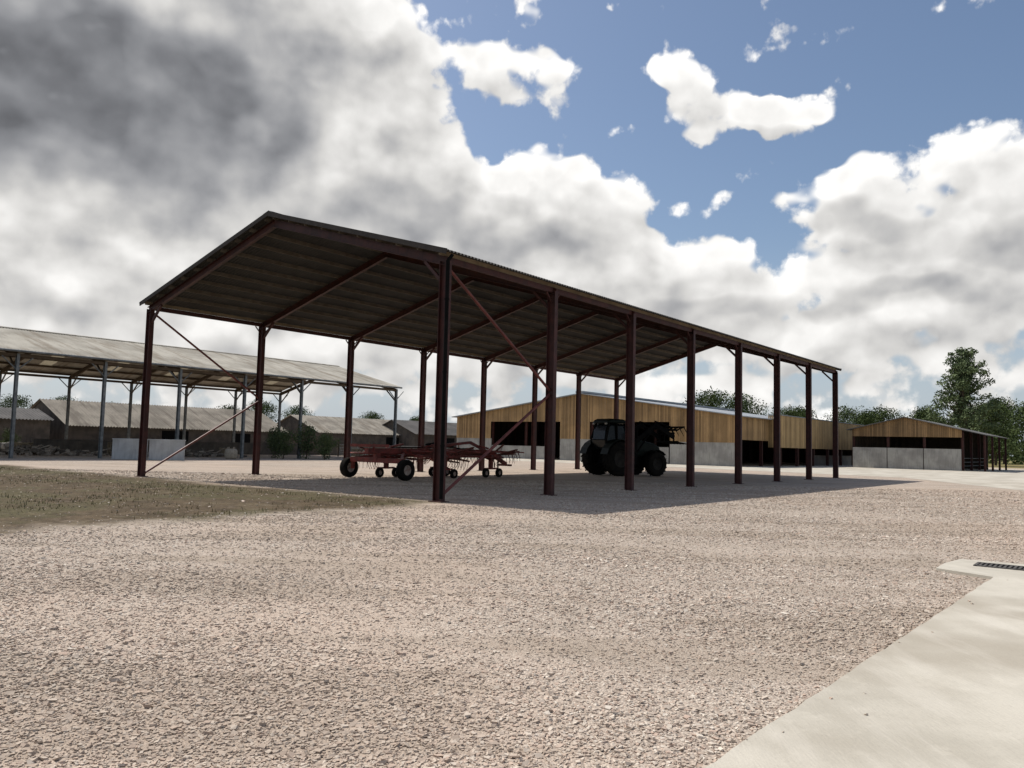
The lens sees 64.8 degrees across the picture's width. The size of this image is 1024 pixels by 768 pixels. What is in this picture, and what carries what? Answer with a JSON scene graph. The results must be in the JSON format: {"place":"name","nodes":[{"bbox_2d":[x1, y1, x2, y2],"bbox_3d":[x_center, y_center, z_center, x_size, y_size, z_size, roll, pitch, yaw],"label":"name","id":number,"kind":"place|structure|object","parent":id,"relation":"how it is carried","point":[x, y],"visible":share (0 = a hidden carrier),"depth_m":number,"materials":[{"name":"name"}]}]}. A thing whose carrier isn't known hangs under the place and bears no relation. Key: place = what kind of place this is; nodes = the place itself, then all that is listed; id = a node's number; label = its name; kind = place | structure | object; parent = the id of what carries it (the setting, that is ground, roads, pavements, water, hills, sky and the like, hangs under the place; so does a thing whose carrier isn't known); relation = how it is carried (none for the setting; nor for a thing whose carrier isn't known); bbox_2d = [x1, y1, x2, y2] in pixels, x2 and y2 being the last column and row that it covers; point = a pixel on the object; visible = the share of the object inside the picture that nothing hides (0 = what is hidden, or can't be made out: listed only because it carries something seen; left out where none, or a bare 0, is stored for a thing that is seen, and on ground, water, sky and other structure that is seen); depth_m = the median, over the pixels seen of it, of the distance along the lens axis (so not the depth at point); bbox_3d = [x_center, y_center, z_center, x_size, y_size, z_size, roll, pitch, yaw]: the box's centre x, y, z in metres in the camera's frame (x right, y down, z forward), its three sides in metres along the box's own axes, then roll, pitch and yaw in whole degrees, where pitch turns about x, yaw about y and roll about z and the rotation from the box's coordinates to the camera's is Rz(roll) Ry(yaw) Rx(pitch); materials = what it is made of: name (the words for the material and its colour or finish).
{"place":"outdoors","nodes":[
{"label":"outdoors","id":0,"kind":"place"},
{"bbox_2d":[1,442,8,450],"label":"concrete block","id":1,"kind":"object","parent":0,"point":[6,445],"depth_m":63.60,"materials":[{"name":"grey concrete"}]},
{"bbox_2d":[0,326,403,458],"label":"old open barn","id":2,"kind":"structure","parent":0,"point":[72,356],"depth_m":66.94,"materials":[{"name":"grey metal"}]},
{"bbox_2d":[0,454,1023,767],"bbox_3d":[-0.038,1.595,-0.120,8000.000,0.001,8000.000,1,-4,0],"label":"ground","id":3,"kind":"structure","parent":0,"point":[164,502],"depth_m":9.61,"materials":[{"name":"beige gravel"}]},
{"bbox_2d":[0,427,21,442],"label":"elder bush","id":4,"kind":"object","parent":3,"relation":"on","point":[6,439],"visible":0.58,"depth_m":65.62,"materials":[{"name":"green plant"}]},
{"bbox_2d":[0,394,32,408],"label":"oak tree","id":5,"kind":"object","parent":3,"relation":"on","point":[8,401],"visible":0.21,"depth_m":149.05,"materials":[{"name":"green plant"}]},
{"bbox_2d":[14,442,32,446],"bbox_3d":[-38.130,4.973,62.735,1.210,0.864,1.000,2,-4,-11],"label":"pallet stack","id":6,"kind":"object","parent":3,"relation":"on","point":[23,443],"visible":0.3,"depth_m":62.35,"materials":[{"name":"brown wood"}]},
{"bbox_2d":[0,407,53,441],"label":"farm outbuilding","id":7,"kind":"structure","parent":3,"relation":"on","point":[31,424],"depth_m":75.07,"materials":[{"name":"brown brick"}]},
{"bbox_2d":[0,444,111,455],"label":"rubble heap","id":8,"kind":"object","parent":3,"relation":"on","point":[42,450],"visible":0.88,"depth_m":59.33,"materials":[{"name":"grey stone"}]},
{"bbox_2d":[53,395,81,400],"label":"oak tree","id":9,"kind":"object","parent":3,"relation":"on","point":[63,397],"visible":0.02,"depth_m":151.27,"materials":[{"name":"green plant"}]},
{"bbox_2d":[107,442,112,454],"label":"pallet stack","id":10,"kind":"object","parent":3,"relation":"on","point":[109,451],"visible":0.14,"depth_m":65.35,"materials":[{"name":"brown wood"}]},
{"bbox_2d":[112,438,148,459],"bbox_3d":[-25.018,4.290,53.183,2.300,1.365,1.000,1,-4,-1],"label":"free standing panel","id":11,"kind":"object","parent":3,"relation":"on","point":[124,448],"visible":0.73,"depth_m":52.71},
{"bbox_2d":[29,398,286,442],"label":"farm outbuilding","id":12,"kind":"structure","parent":3,"relation":"on","point":[84,420],"depth_m":85.31,"materials":[{"name":"black metal"}]},
{"bbox_2d":[162,431,188,441],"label":"door","id":13,"kind":"structure","parent":12,"relation":"in","point":[170,435],"depth_m":85.66,"materials":[{"name":"black metal"}]},
{"bbox_2d":[235,434,249,442],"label":"door","id":14,"kind":"structure","parent":12,"relation":"in","point":[237,436],"depth_m":92.55,"materials":[{"name":"black metal"}]},
{"bbox_2d":[148,439,185,460],"bbox_3d":[-22.743,4.367,53.481,2.300,1.365,1.000,2,-4,-5],"label":"free standing panel","id":15,"kind":"object","parent":3,"relation":"on","point":[161,449],"visible":0.99,"depth_m":53.01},
{"bbox_2d":[31,439,323,454],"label":"boundary wall","id":16,"kind":"structure","parent":3,"relation":"on","point":[79,444],"depth_m":75.24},
{"bbox_2d":[147,448,246,456],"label":"rubble heap","id":17,"kind":"object","parent":3,"relation":"on","point":[190,452],"visible":0.45,"depth_m":66.30,"materials":[{"name":"grey stone"}]},
{"bbox_2d":[0,466,401,519],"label":"dry weeds","id":18,"kind":"object","parent":3,"relation":"on","point":[53,499],"visible":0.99,"depth_m":21.61,"materials":[{"name":"brown plant"}]},
{"bbox_2d":[218,404,239,409],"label":"oak tree","id":19,"kind":"object","parent":3,"relation":"on","point":[230,407],"visible":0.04,"depth_m":162.43,"materials":[{"name":"green plant"}]},
{"bbox_2d":[224,447,237,458],"bbox_3d":[-21.332,5.234,61.242,0.960,0.928,0.945,3,-5,-17],"label":"bulk bag","id":20,"kind":"object","parent":3,"relation":"on","point":[229,453],"visible":0.87,"depth_m":60.88,"materials":[{"name":"white fabric"}]},
{"bbox_2d":[246,399,277,422],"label":"oak tree","id":21,"kind":"object","parent":3,"relation":"on","point":[266,408],"visible":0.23,"depth_m":159.74,"materials":[{"name":"green plant"}]},
{"bbox_2d":[264,423,285,457],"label":"elder bush","id":22,"kind":"object","parent":3,"relation":"on","point":[274,432],"visible":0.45,"depth_m":67.06,"materials":[{"name":"green plant"}]},
{"bbox_2d":[265,427,296,458],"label":"elder bush","id":23,"kind":"object","parent":3,"relation":"on","point":[283,447],"visible":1,"depth_m":65.70,"materials":[{"name":"green plant"}]},
{"bbox_2d":[281,404,315,418],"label":"oak tree","id":24,"kind":"object","parent":3,"relation":"on","point":[294,411],"visible":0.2,"depth_m":160.92,"materials":[{"name":"green plant"}]},
{"bbox_2d":[287,421,321,458],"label":"elder bush","id":25,"kind":"object","parent":3,"relation":"on","point":[307,446],"visible":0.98,"depth_m":67.07,"materials":[{"name":"green plant"}]},
{"bbox_2d":[316,431,331,458],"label":"elder bush","id":26,"kind":"object","parent":3,"relation":"on","point":[323,442],"visible":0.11,"depth_m":69.58,"materials":[{"name":"green plant"}]},
{"bbox_2d":[314,431,340,459],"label":"elder bush","id":27,"kind":"object","parent":3,"relation":"on","point":[325,450],"visible":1,"depth_m":66.13,"materials":[{"name":"green plant"}]},
{"bbox_2d":[277,414,399,445],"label":"farm outbuilding","id":28,"kind":"structure","parent":3,"relation":"on","point":[372,431],"depth_m":106.42,"materials":[{"name":"black metal"}]},
{"bbox_2d":[386,437,398,445],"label":"door","id":29,"kind":"structure","parent":28,"relation":"in","point":[389,440],"depth_m":110.37,"materials":[{"name":"black metal"}]},
{"bbox_2d":[337,445,367,455],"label":"field gate","id":30,"kind":"structure","parent":3,"relation":"on","point":[338,451],"depth_m":82.67,"materials":[{"name":"green metal"}]},
{"bbox_2d":[351,449,362,456],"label":"pallet stack","id":31,"kind":"object","parent":3,"relation":"on","point":[354,450],"visible":0.44,"depth_m":75.24,"materials":[{"name":"brown wood"}]},
{"bbox_2d":[358,411,386,418],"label":"oak tree","id":32,"kind":"object","parent":3,"relation":"on","point":[371,415],"visible":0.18,"depth_m":171.31,"materials":[{"name":"green plant"}]},
{"bbox_2d":[327,445,453,455],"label":"boundary wall","id":33,"kind":"structure","parent":3,"relation":"on","point":[334,451],"depth_m":86.13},
{"bbox_2d":[409,416,418,420],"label":"oak tree","id":34,"kind":"object","parent":3,"relation":"on","point":[414,419],"visible":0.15,"depth_m":169.52,"materials":[{"name":"green plant"}]},
{"bbox_2d":[382,419,456,446],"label":"farm outbuilding","id":35,"kind":"structure","parent":3,"relation":"on","point":[407,430],"depth_m":112.37,"materials":[{"name":"black metal"}]},
{"bbox_2d":[447,438,454,446],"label":"door","id":36,"kind":"structure","parent":35,"relation":"in","point":[450,440],"depth_m":115.47,"materials":[{"name":"black metal"}]},
{"bbox_2d":[340,440,523,480],"bbox_3d":[-3.319,3.491,37.799,5.044,1.750,9.532,-2,-5,38],"label":"hay rake","id":37,"kind":"object","parent":3,"relation":"on","point":[403,469],"visible":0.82,"depth_m":35.96,"materials":[{"name":"metal"}]},
{"bbox_2d":[136,210,841,502],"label":"open hay barn","id":38,"kind":"structure","parent":3,"relation":"on","point":[268,269],"depth_m":34.83,"materials":[{"name":"red metal"}]},
{"bbox_2d":[580,419,685,475],"bbox_3d":[7.234,3.702,46.705,6.709,3.210,2.520,4,-5,-32],"label":"tractor","id":39,"kind":"object","parent":3,"relation":"on","point":[602,450],"visible":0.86,"depth_m":45.75,"materials":[{"name":"metal"}]},
{"bbox_2d":[452,391,862,466],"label":"timber clad barn","id":40,"kind":"structure","parent":3,"relation":"on","point":[714,436],"depth_m":89.89,"materials":[{"name":"wood"}]},
{"bbox_2d":[683,386,748,412],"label":"oak tree","id":41,"kind":"object","parent":3,"relation":"on","point":[710,399],"visible":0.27,"depth_m":158.65,"materials":[{"name":"green plant"}]},
{"bbox_2d":[462,458,1023,490],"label":"concrete yard","id":42,"kind":"structure","parent":3,"relation":"on","point":[1013,479],"depth_m":67.56,"materials":[{"name":"beige concrete"}]},
{"bbox_2d":[846,417,1008,471],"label":"timber barn","id":43,"kind":"structure","parent":42,"relation":"on","point":[905,443],"depth_m":87.84,"materials":[{"name":"concrete"}]},
{"bbox_2d":[719,392,773,415],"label":"oak tree","id":44,"kind":"object","parent":3,"relation":"on","point":[746,402],"visible":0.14,"depth_m":162.50,"materials":[{"name":"green plant"}]},
{"bbox_2d":[767,404,815,418],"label":"oak tree","id":45,"kind":"object","parent":3,"relation":"on","point":[787,411],"visible":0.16,"depth_m":167.91,"materials":[{"name":"green plant"}]},
{"bbox_2d":[790,405,817,418],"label":"oak tree","id":46,"kind":"object","parent":3,"relation":"on","point":[803,410],"visible":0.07,"depth_m":170.76,"materials":[{"name":"green plant"}]},
{"bbox_2d":[821,405,866,422],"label":"oak tree","id":47,"kind":"object","parent":3,"relation":"on","point":[845,413],"visible":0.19,"depth_m":168.61,"materials":[{"name":"green plant"}]},
{"bbox_2d":[847,409,881,424],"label":"oak tree","id":48,"kind":"object","parent":3,"relation":"on","point":[866,418],"visible":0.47,"depth_m":149.00,"materials":[{"name":"green plant"}]},
{"bbox_2d":[853,404,905,421],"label":"oak tree","id":49,"kind":"object","parent":3,"relation":"on","point":[884,416],"visible":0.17,"depth_m":170.59,"materials":[{"name":"green plant"}]},
{"bbox_2d":[907,404,946,421],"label":"oak tree","id":50,"kind":"object","parent":3,"relation":"on","point":[920,415],"visible":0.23,"depth_m":170.71,"materials":[{"name":"green plant"}]},
{"bbox_2d":[923,347,1007,442],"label":"tall tree","id":51,"kind":"object","parent":3,"relation":"on","point":[963,370],"visible":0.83,"depth_m":130.24,"materials":[{"name":"green plant"}]},
{"bbox_2d":[946,402,1020,458],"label":"oak tree","id":52,"kind":"object","parent":3,"relation":"on","point":[1006,425],"visible":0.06,"depth_m":162.68,"materials":[{"name":"green plant"}]},
{"bbox_2d":[973,399,1022,465],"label":"oak tree","id":53,"kind":"object","parent":3,"relation":"on","point":[995,432],"visible":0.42,"depth_m":138.45,"materials":[{"name":"green plant"}]},
{"bbox_2d":[979,395,1023,463],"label":"oak tree","id":54,"kind":"object","parent":3,"relation":"on","point":[1012,405],"visible":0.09,"depth_m":170.91,"materials":[{"name":"green plant"}]},
{"bbox_2d":[988,439,1023,463],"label":"distant hedgerow","id":55,"kind":"object","parent":3,"relation":"on","point":[1017,458],"visible":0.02,"depth_m":178.34,"materials":[{"name":"green plant"}]},
{"bbox_2d":[997,401,1023,456],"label":"oak tree","id":56,"kind":"object","parent":3,"relation":"on","point":[1019,430],"visible":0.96,"depth_m":99.68,"materials":[{"name":"green plant"}]},
{"bbox_2d":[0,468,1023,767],"bbox_3d":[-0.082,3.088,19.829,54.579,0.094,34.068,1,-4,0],"label":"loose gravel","id":57,"kind":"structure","parent":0,"point":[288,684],"depth_m":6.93,"materials":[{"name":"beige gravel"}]},
{"bbox_2d":[0,0,1023,455],"label":"sky","id":58,"kind":"structure","parent":0,"point":[835,183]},
{"bbox_2d":[705,559,1023,767],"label":"concrete pavement","id":59,"kind":"structure","parent":0,"point":[948,692],"depth_m":5.04,"materials":[{"name":"beige concrete"}]},
{"bbox_2d":[973,562,1023,570],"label":"drain grate","id":60,"kind":"object","parent":59,"relation":"on","point":[1000,566],"visible":1,"depth_m":11.41,"materials":[{"name":"grey metal"}]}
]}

